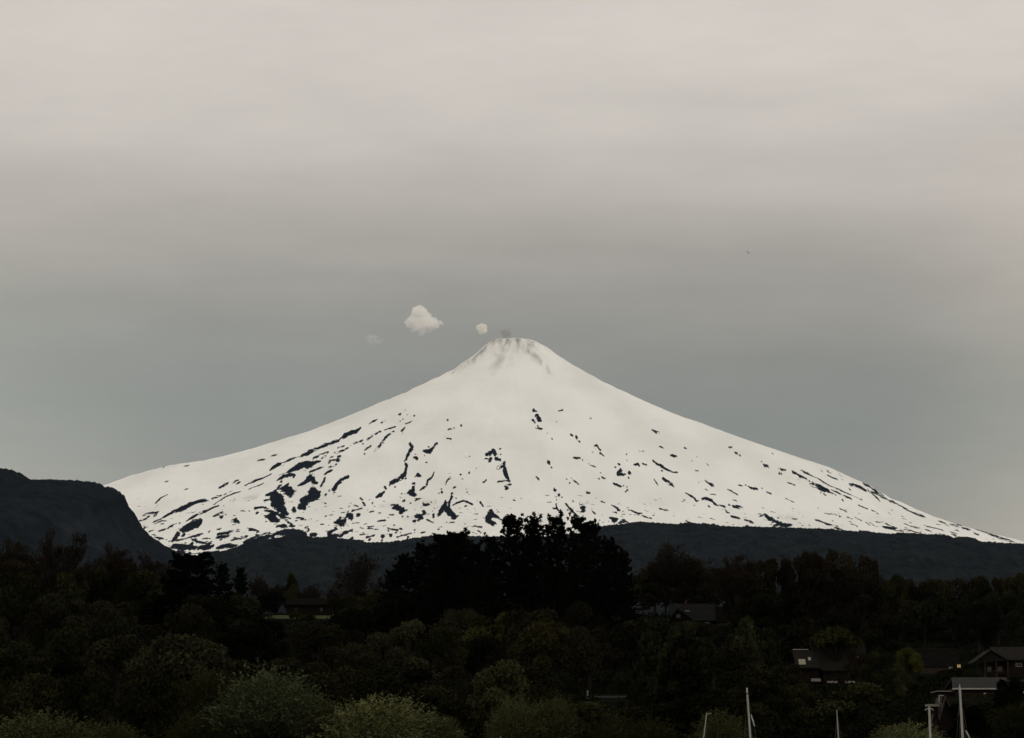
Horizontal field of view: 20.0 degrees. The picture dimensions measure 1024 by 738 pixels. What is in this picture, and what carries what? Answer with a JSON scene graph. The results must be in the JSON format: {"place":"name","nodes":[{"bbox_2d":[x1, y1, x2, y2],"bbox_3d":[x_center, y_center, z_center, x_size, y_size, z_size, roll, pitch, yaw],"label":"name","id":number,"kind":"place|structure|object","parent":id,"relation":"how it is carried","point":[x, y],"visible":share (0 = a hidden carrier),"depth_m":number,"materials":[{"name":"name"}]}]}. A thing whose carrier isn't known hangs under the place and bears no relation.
{"place":"outdoors","nodes":[
{"label":"outdoors","id":0,"kind":"place"},
{"bbox_2d":[0,468,182,577],"bbox_3d":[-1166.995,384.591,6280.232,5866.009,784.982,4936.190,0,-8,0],"label":"hill","id":1,"kind":"structure","parent":0,"point":[32,511],"depth_m":7275.92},
{"bbox_2d":[0,614,1023,737],"bbox_3d":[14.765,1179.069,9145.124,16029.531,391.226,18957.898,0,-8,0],"label":"ground","id":2,"kind":"structure","parent":0,"point":[612,702],"depth_m":561.90,"materials":[{"name":"soil"}]},
{"bbox_2d":[0,571,45,639],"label":"broadleaf tree","id":3,"kind":"object","parent":2,"relation":"on","point":[13,594],"visible":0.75,"depth_m":695.85,"materials":[{"name":"green plant"}]},
{"bbox_2d":[0,639,53,677],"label":"broadleaf tree","id":4,"kind":"object","parent":2,"relation":"on","point":[22,648],"visible":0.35,"depth_m":430.99,"materials":[{"name":"green plant"}]},
{"bbox_2d":[1,672,71,725],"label":"broadleaf tree","id":5,"kind":"object","parent":2,"relation":"on","point":[36,690],"visible":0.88,"depth_m":318.31,"materials":[{"name":"green plant"}]},
{"bbox_2d":[21,600,73,661],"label":"broadleaf tree","id":6,"kind":"object","parent":2,"relation":"on","point":[33,630],"visible":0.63,"depth_m":570.64,"materials":[{"name":"green plant"}]},
{"bbox_2d":[34,527,63,594],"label":"poplar tree","id":7,"kind":"object","parent":2,"relation":"on","point":[49,564],"visible":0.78,"depth_m":700.31,"materials":[{"name":"green plant"}]},
{"bbox_2d":[22,590,88,641],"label":"broadleaf tree","id":8,"kind":"object","parent":2,"relation":"on","point":[74,601],"visible":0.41,"depth_m":645.90,"materials":[{"name":"green plant"}]},
{"bbox_2d":[30,568,89,613],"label":"broadleaf tree","id":9,"kind":"object","parent":2,"relation":"on","point":[64,579],"visible":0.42,"depth_m":696.50,"materials":[{"name":"green plant"}]},
{"bbox_2d":[0,705,121,737],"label":"shrub","id":10,"kind":"object","parent":2,"relation":"on","point":[38,728],"visible":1,"depth_m":309.07,"materials":[{"name":"green plant"}]},
{"bbox_2d":[44,625,89,670],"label":"broadleaf tree","id":11,"kind":"object","parent":2,"relation":"on","point":[68,645],"visible":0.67,"depth_m":499.92,"materials":[{"name":"green plant"}]},
{"bbox_2d":[53,532,94,600],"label":"poplar tree","id":12,"kind":"object","parent":2,"relation":"on","point":[69,563],"visible":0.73,"depth_m":700.52,"materials":[{"name":"green plant"}]},
{"bbox_2d":[61,611,119,647],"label":"broadleaf tree","id":13,"kind":"object","parent":2,"relation":"on","point":[95,624],"visible":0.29,"depth_m":562.36,"materials":[{"name":"green plant"}]},
{"bbox_2d":[86,564,136,610],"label":"broadleaf tree","id":14,"kind":"object","parent":2,"relation":"on","point":[117,576],"visible":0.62,"depth_m":715.59,"materials":[{"name":"green plant"}]},
{"bbox_2d":[77,633,148,706],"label":"broadleaf tree","id":15,"kind":"object","parent":2,"relation":"on","point":[102,652],"visible":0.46,"depth_m":420.96,"materials":[{"name":"green plant"}]},
{"bbox_2d":[90,600,139,625],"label":"broadleaf tree","id":16,"kind":"object","parent":2,"relation":"on","point":[125,611],"visible":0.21,"depth_m":628.49,"materials":[{"name":"green plant"}]},
{"bbox_2d":[95,618,150,686],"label":"broadleaf tree","id":17,"kind":"object","parent":2,"relation":"on","point":[115,627],"visible":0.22,"depth_m":500.94,"materials":[{"name":"green plant"}]},
{"bbox_2d":[116,568,165,621],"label":"broadleaf tree","id":18,"kind":"object","parent":2,"relation":"on","point":[135,583],"visible":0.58,"depth_m":710.98,"materials":[{"name":"green plant"}]},
{"bbox_2d":[119,633,229,703],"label":"broadleaf tree","id":19,"kind":"object","parent":2,"relation":"on","point":[161,652],"visible":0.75,"depth_m":380.75,"materials":[{"name":"green plant"}]},
{"bbox_2d":[160,551,217,607],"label":"pine tree","id":20,"kind":"object","parent":2,"relation":"on","point":[187,564],"visible":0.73,"depth_m":694.15,"materials":[{"name":"green plant"}]},
{"bbox_2d":[163,603,218,646],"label":"broadleaf tree","id":21,"kind":"object","parent":2,"relation":"on","point":[195,616],"visible":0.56,"depth_m":542.50,"materials":[{"name":"green plant"}]},
{"bbox_2d":[157,709,238,737],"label":"shrub","id":22,"kind":"object","parent":2,"relation":"on","point":[192,732],"visible":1,"depth_m":312.63,"materials":[{"name":"green plant"}]},
{"bbox_2d":[178,593,234,642],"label":"broadleaf tree","id":23,"kind":"object","parent":2,"relation":"on","point":[215,607],"visible":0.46,"depth_m":649.16,"materials":[{"name":"green plant"}]},
{"bbox_2d":[168,663,251,727],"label":"shrub","id":24,"kind":"object","parent":2,"relation":"on","point":[202,692],"visible":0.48,"depth_m":318.28,"materials":[{"name":"green plant"}]},
{"bbox_2d":[206,658,257,690],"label":"broadleaf tree","id":25,"kind":"object","parent":2,"relation":"on","point":[230,664],"visible":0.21,"depth_m":383.75,"materials":[{"name":"green plant"}]},
{"bbox_2d":[223,592,264,624],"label":"broadleaf tree","id":26,"kind":"object","parent":2,"relation":"on","point":[242,605],"visible":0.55,"depth_m":699.23,"materials":[{"name":"green plant"}]},
{"bbox_2d":[185,657,337,737],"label":"willow tree","id":27,"kind":"object","parent":2,"relation":"on","point":[268,708],"visible":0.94,"depth_m":313.32,"materials":[{"name":"green plant"}]},
{"bbox_2d":[248,656,308,692],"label":"broadleaf tree","id":28,"kind":"object","parent":2,"relation":"on","point":[283,662],"visible":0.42,"depth_m":402.69,"materials":[{"name":"green plant"}]},
{"bbox_2d":[282,595,336,614],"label":"house","id":29,"kind":"structure","parent":2,"relation":"on","point":[311,606],"depth_m":800.40,"materials":[{"name":"brown wood"}]},
{"bbox_2d":[292,622,344,669],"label":"broadleaf tree","id":30,"kind":"object","parent":2,"relation":"on","point":[322,640],"visible":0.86,"depth_m":549.61,"materials":[{"name":"green plant"}]},
{"bbox_2d":[297,696,351,737],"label":"shrub","id":31,"kind":"object","parent":2,"relation":"on","point":[315,730],"visible":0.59,"depth_m":313.08,"materials":[{"name":"green plant"}]},
{"bbox_2d":[296,661,358,710],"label":"broadleaf tree","id":32,"kind":"object","parent":2,"relation":"on","point":[317,672],"visible":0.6,"depth_m":329.02,"materials":[{"name":"green plant"}]},
{"bbox_2d":[333,642,381,694],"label":"broadleaf tree","id":33,"kind":"object","parent":2,"relation":"on","point":[366,661],"visible":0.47,"depth_m":395.87,"materials":[{"name":"green plant"}]},
{"bbox_2d":[329,545,389,598],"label":"bare tree","id":34,"kind":"object","parent":2,"relation":"on","point":[361,577],"visible":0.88,"depth_m":734.78,"materials":[{"name":"brown plant"}]},
{"bbox_2d":[330,608,389,653],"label":"broadleaf tree","id":35,"kind":"object","parent":2,"relation":"on","point":[361,622],"visible":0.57,"depth_m":647.11,"materials":[{"name":"green plant"}]},
{"bbox_2d":[306,690,459,737],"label":"shrub","id":36,"kind":"object","parent":2,"relation":"on","point":[369,723],"visible":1,"depth_m":309.88,"materials":[{"name":"green plant"}]},
{"bbox_2d":[338,672,432,723],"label":"broadleaf tree","id":37,"kind":"object","parent":2,"relation":"on","point":[389,684],"visible":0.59,"depth_m":317.69,"materials":[{"name":"green plant"}]},
{"bbox_2d":[355,627,415,665],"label":"broadleaf tree","id":38,"kind":"object","parent":2,"relation":"on","point":[393,643],"visible":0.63,"depth_m":531.70,"materials":[{"name":"green plant"}]},
{"bbox_2d":[371,591,427,633],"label":"broadleaf tree","id":39,"kind":"object","parent":2,"relation":"on","point":[399,603],"visible":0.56,"depth_m":645.05,"materials":[{"name":"green plant"}]},
{"bbox_2d":[386,552,420,618],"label":"pine tree","id":40,"kind":"object","parent":2,"relation":"on","point":[402,566],"visible":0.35,"depth_m":658.68,"materials":[{"name":"green plant"}]},
{"bbox_2d":[404,539,432,600],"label":"pine tree","id":41,"kind":"object","parent":2,"relation":"on","point":[421,549],"visible":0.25,"depth_m":659.20,"materials":[{"name":"green plant"}]},
{"bbox_2d":[398,618,462,659],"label":"broadleaf tree","id":42,"kind":"object","parent":2,"relation":"on","point":[417,626],"visible":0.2,"depth_m":552.26,"materials":[{"name":"green plant"}]},
{"bbox_2d":[404,572,458,638],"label":"pine tree","id":43,"kind":"object","parent":2,"relation":"on","point":[431,605],"visible":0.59,"depth_m":625.77,"materials":[{"name":"green plant"}]},
{"bbox_2d":[414,625,468,679],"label":"broadleaf tree","id":44,"kind":"object","parent":2,"relation":"on","point":[443,640],"visible":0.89,"depth_m":475.89,"materials":[{"name":"green plant"}]},
{"bbox_2d":[411,710,471,737],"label":"shrub","id":45,"kind":"object","parent":2,"relation":"on","point":[446,730],"visible":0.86,"depth_m":311.72,"materials":[{"name":"green plant"}]},
{"bbox_2d":[416,533,468,628],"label":"pine tree","id":46,"kind":"object","parent":2,"relation":"on","point":[442,540],"visible":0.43,"depth_m":651.29,"materials":[{"name":"green plant"}]},
{"bbox_2d":[419,684,470,728],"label":"broadleaf tree","id":47,"kind":"object","parent":2,"relation":"on","point":[441,699],"visible":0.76,"depth_m":323.73,"materials":[{"name":"green plant"}]},
{"bbox_2d":[429,527,476,628],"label":"pine tree","id":48,"kind":"object","parent":2,"relation":"on","point":[459,542],"visible":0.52,"depth_m":651.13,"materials":[{"name":"green plant"}]},
{"bbox_2d":[438,608,479,643],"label":"broadleaf tree","id":49,"kind":"object","parent":2,"relation":"on","point":[457,618],"visible":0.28,"depth_m":607.22,"materials":[{"name":"green plant"}]},
{"bbox_2d":[461,611,506,657],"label":"broadleaf tree","id":50,"kind":"object","parent":2,"relation":"on","point":[481,627],"visible":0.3,"depth_m":573.36,"materials":[{"name":"green plant"}]},
{"bbox_2d":[460,637,526,674],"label":"broadleaf tree","id":51,"kind":"object","parent":2,"relation":"on","point":[489,646],"visible":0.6,"depth_m":524.62,"materials":[{"name":"green plant"}]},
{"bbox_2d":[481,532,509,631],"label":"pine tree","id":52,"kind":"object","parent":2,"relation":"on","point":[487,557],"visible":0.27,"depth_m":652.16,"materials":[{"name":"green plant"}]},
{"bbox_2d":[462,659,531,730],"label":"broadleaf tree","id":53,"kind":"object","parent":2,"relation":"on","point":[488,685],"visible":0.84,"depth_m":324.78,"materials":[{"name":"green plant"}]},
{"bbox_2d":[489,512,535,607],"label":"pine tree","id":54,"kind":"object","parent":2,"relation":"on","point":[511,524],"visible":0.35,"depth_m":652.42,"materials":[{"name":"green plant"}]},
{"bbox_2d":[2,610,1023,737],"bbox_3d":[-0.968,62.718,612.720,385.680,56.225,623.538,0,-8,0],"label":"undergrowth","id":55,"kind":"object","parent":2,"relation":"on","point":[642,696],"visible":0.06,"depth_m":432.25,"materials":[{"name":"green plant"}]},
{"bbox_2d":[479,692,555,737],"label":"shrub","id":56,"kind":"object","parent":2,"relation":"on","point":[512,723],"visible":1,"depth_m":313.12,"materials":[{"name":"green plant"}]},
{"bbox_2d":[485,658,562,701],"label":"broadleaf tree","id":57,"kind":"object","parent":2,"relation":"on","point":[534,672],"visible":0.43,"depth_m":392.63,"materials":[{"name":"green plant"}]},
{"bbox_2d":[498,607,558,664],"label":"broadleaf tree","id":58,"kind":"object","parent":2,"relation":"on","point":[518,621],"visible":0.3,"depth_m":555.90,"materials":[{"name":"green plant"}]},
{"bbox_2d":[518,511,552,598],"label":"pine tree","id":59,"kind":"object","parent":2,"relation":"on","point":[532,536],"visible":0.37,"depth_m":652.50,"materials":[{"name":"green plant"}]},
{"bbox_2d":[505,618,572,670],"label":"broadleaf tree","id":60,"kind":"object","parent":2,"relation":"on","point":[544,636],"visible":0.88,"depth_m":513.93,"materials":[{"name":"green plant"}]},
{"bbox_2d":[526,690,588,737],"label":"shrub","id":61,"kind":"object","parent":2,"relation":"on","point":[557,725],"visible":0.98,"depth_m":312.92,"materials":[{"name":"green plant"}]},
{"bbox_2d":[533,509,583,607],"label":"pine tree","id":62,"kind":"object","parent":2,"relation":"on","point":[558,534],"visible":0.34,"depth_m":644.66,"materials":[{"name":"green plant"}]},
{"bbox_2d":[563,512,596,610],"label":"pine tree","id":63,"kind":"object","parent":2,"relation":"on","point":[582,561],"visible":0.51,"depth_m":647.90,"materials":[{"name":"green plant"}]},
{"bbox_2d":[558,601,609,682],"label":"broadleaf tree","id":64,"kind":"object","parent":2,"relation":"on","point":[580,613],"visible":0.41,"depth_m":552.01,"materials":[{"name":"green plant"}]},
{"bbox_2d":[558,624,616,690],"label":"broadleaf tree","id":65,"kind":"object","parent":2,"relation":"on","point":[588,652],"visible":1,"depth_m":500.44,"materials":[{"name":"green plant"}]},
{"bbox_2d":[564,700,618,736],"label":"broadleaf tree","id":66,"kind":"object","parent":2,"relation":"on","point":[592,706],"visible":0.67,"depth_m":313.98,"materials":[{"name":"green plant"}]},
{"bbox_2d":[575,518,613,615],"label":"pine tree","id":67,"kind":"object","parent":2,"relation":"on","point":[596,542],"visible":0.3,"depth_m":652.90,"materials":[{"name":"green plant"}]},
{"bbox_2d":[574,707,641,737],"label":"shrub","id":68,"kind":"object","parent":2,"relation":"on","point":[611,729],"visible":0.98,"depth_m":312.76,"materials":[{"name":"green plant"}]},
{"bbox_2d":[596,535,632,618],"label":"pine tree","id":69,"kind":"object","parent":2,"relation":"on","point":[609,556],"visible":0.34,"depth_m":656.31,"materials":[{"name":"green plant"}]},
{"bbox_2d":[609,547,640,619],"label":"pine tree","id":70,"kind":"object","parent":2,"relation":"on","point":[625,563],"visible":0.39,"depth_m":666.73,"materials":[{"name":"green plant"}]},
{"bbox_2d":[605,617,664,681],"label":"broadleaf tree","id":71,"kind":"object","parent":2,"relation":"on","point":[626,638],"visible":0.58,"depth_m":518.83,"materials":[{"name":"green plant"}]},
{"bbox_2d":[612,702,673,737],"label":"broadleaf tree","id":72,"kind":"object","parent":2,"relation":"on","point":[640,712],"visible":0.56,"depth_m":316.05,"materials":[{"name":"green plant"}]},
{"bbox_2d":[632,618,662,690],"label":"cypress tree","id":73,"kind":"object","parent":2,"relation":"on","point":[649,644],"visible":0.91,"depth_m":501.30,"materials":[{"name":"green plant"}]},
{"bbox_2d":[624,712,682,737],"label":"shrub","id":74,"kind":"object","parent":2,"relation":"on","point":[647,731],"visible":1,"depth_m":313.18,"materials":[{"name":"green plant"}]},
{"bbox_2d":[638,572,677,615],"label":"broadleaf tree","id":75,"kind":"object","parent":2,"relation":"on","point":[657,597],"visible":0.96,"depth_m":831.68,"materials":[{"name":"green plant"}]},
{"bbox_2d":[632,538,684,614],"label":"bare tree","id":76,"kind":"object","parent":2,"relation":"on","point":[654,569],"visible":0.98,"depth_m":833.51,"materials":[{"name":"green plant"}]},
{"bbox_2d":[662,566,706,606],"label":"broadleaf tree","id":77,"kind":"object","parent":2,"relation":"on","point":[679,595],"visible":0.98,"depth_m":831.06,"materials":[{"name":"green plant"}]},
{"bbox_2d":[662,544,715,598],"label":"bare tree","id":78,"kind":"object","parent":2,"relation":"on","point":[690,563],"visible":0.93,"depth_m":833.66,"materials":[{"name":"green plant"}]},
{"bbox_2d":[643,694,752,735],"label":"broadleaf tree","id":79,"kind":"object","parent":2,"relation":"on","point":[690,707],"visible":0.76,"depth_m":316.08,"materials":[{"name":"green plant"}]},
{"bbox_2d":[668,600,728,626],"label":"house","id":80,"kind":"structure","parent":2,"relation":"on","point":[711,614],"depth_m":745.67,"materials":[{"name":"stone"}]},
{"bbox_2d":[687,565,725,606],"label":"broadleaf tree","id":81,"kind":"object","parent":2,"relation":"on","point":[711,579],"visible":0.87,"depth_m":831.70,"materials":[{"name":"green plant"}]},
{"bbox_2d":[683,706,752,737],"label":"shrub","id":82,"kind":"object","parent":2,"relation":"on","point":[713,729],"visible":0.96,"depth_m":311.76,"materials":[{"name":"green plant"}]},
{"bbox_2d":[724,615,759,691],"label":"cypress tree","id":83,"kind":"object","parent":2,"relation":"on","point":[744,630],"visible":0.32,"depth_m":476.88,"materials":[{"name":"green plant"}]},
{"bbox_2d":[779,555,808,608],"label":"broadleaf tree","id":84,"kind":"object","parent":2,"relation":"on","point":[797,565],"visible":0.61,"depth_m":732.37,"materials":[{"name":"green plant"}]},
{"bbox_2d":[791,643,864,683],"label":"house","id":85,"kind":"structure","parent":2,"relation":"on","point":[817,665],"depth_m":553.77,"materials":[{"name":"grey"}]},
{"bbox_2d":[809,625,863,661],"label":"umbrella tree","id":86,"kind":"object","parent":2,"relation":"on","point":[834,635],"visible":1,"depth_m":553.33,"materials":[{"name":"green plant"}]},
{"bbox_2d":[803,681,892,737],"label":"broadleaf tree","id":87,"kind":"object","parent":2,"relation":"on","point":[843,701],"visible":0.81,"depth_m":317.47,"materials":[{"name":"green plant"}]},
{"bbox_2d":[834,551,873,619],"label":"broadleaf tree","id":88,"kind":"object","parent":2,"relation":"on","point":[849,567],"visible":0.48,"depth_m":730.17,"materials":[{"name":"green plant"}]},
{"bbox_2d":[838,571,889,628],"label":"broadleaf tree","id":89,"kind":"object","parent":2,"relation":"on","point":[865,598],"visible":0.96,"depth_m":714.76,"materials":[{"name":"green plant"}]},
{"bbox_2d":[844,703,898,737],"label":"broadleaf tree","id":90,"kind":"object","parent":2,"relation":"on","point":[870,719],"visible":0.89,"depth_m":314.30,"materials":[{"name":"green plant"}]},
{"bbox_2d":[858,651,892,683],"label":"broadleaf tree","id":91,"kind":"object","parent":2,"relation":"on","point":[872,667],"visible":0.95,"depth_m":514.84,"materials":[{"name":"green plant"}]},
{"bbox_2d":[877,574,908,621],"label":"broadleaf tree","id":92,"kind":"object","parent":2,"relation":"on","point":[893,586],"visible":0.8,"depth_m":718.14,"materials":[{"name":"green plant"}]},
{"bbox_2d":[868,718,945,737],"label":"shrub","id":93,"kind":"object","parent":2,"relation":"on","point":[900,733],"visible":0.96,"depth_m":310.30,"materials":[{"name":"green plant"}]},
{"bbox_2d":[892,595,949,648],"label":"broadleaf tree","id":94,"kind":"object","parent":2,"relation":"on","point":[924,616],"visible":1,"depth_m":653.32,"materials":[{"name":"green plant"}]},
{"bbox_2d":[908,649,961,673],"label":"house","id":95,"kind":"structure","parent":2,"relation":"on","point":[934,661],"depth_m":589.63,"materials":[{"name":"brown"}]},
{"bbox_2d":[925,695,955,735],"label":"cabin","id":96,"kind":"object","parent":2,"relation":"on","point":[941,718],"visible":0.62,"depth_m":335.96,"materials":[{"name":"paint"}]},
{"bbox_2d":[947,703,992,737],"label":"broadleaf tree","id":97,"kind":"object","parent":2,"relation":"on","point":[972,718],"visible":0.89,"depth_m":316.49,"materials":[{"name":"green plant"}]},
{"bbox_2d":[931,677,1023,695],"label":"house","id":98,"kind":"structure","parent":2,"relation":"on","point":[977,686],"depth_m":468.83,"materials":[{"name":"metal"}]},
{"bbox_2d":[967,647,1023,677],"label":"chalet","id":99,"kind":"object","parent":2,"relation":"on","point":[1002,661],"visible":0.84,"depth_m":574.52,"materials":[{"name":"brown wood"}]},
{"bbox_2d":[993,677,1023,711],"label":"broadleaf tree","id":100,"kind":"object","parent":2,"relation":"on","point":[1001,697],"visible":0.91,"depth_m":367.90,"materials":[{"name":"green plant"}]},
{"bbox_2d":[997,590,1023,646],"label":"broadleaf tree","id":101,"kind":"object","parent":2,"relation":"on","point":[1015,618],"visible":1,"depth_m":645.56,"materials":[{"name":"green plant"}]},
{"bbox_2d":[0,0,1023,540],"label":"sky","id":102,"kind":"structure","parent":0,"point":[227,227],"materials":[{"name":"grey"}]},
{"bbox_2d":[103,338,1023,555],"bbox_3d":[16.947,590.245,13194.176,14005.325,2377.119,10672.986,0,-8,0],"label":"volcano","id":103,"kind":"structure","parent":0,"point":[488,437],"depth_m":14083.69},
{"bbox_2d":[138,521,1023,615],"bbox_3d":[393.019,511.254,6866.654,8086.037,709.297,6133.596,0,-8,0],"label":"foothills","id":104,"kind":"structure","parent":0,"point":[918,558],"depth_m":6386.74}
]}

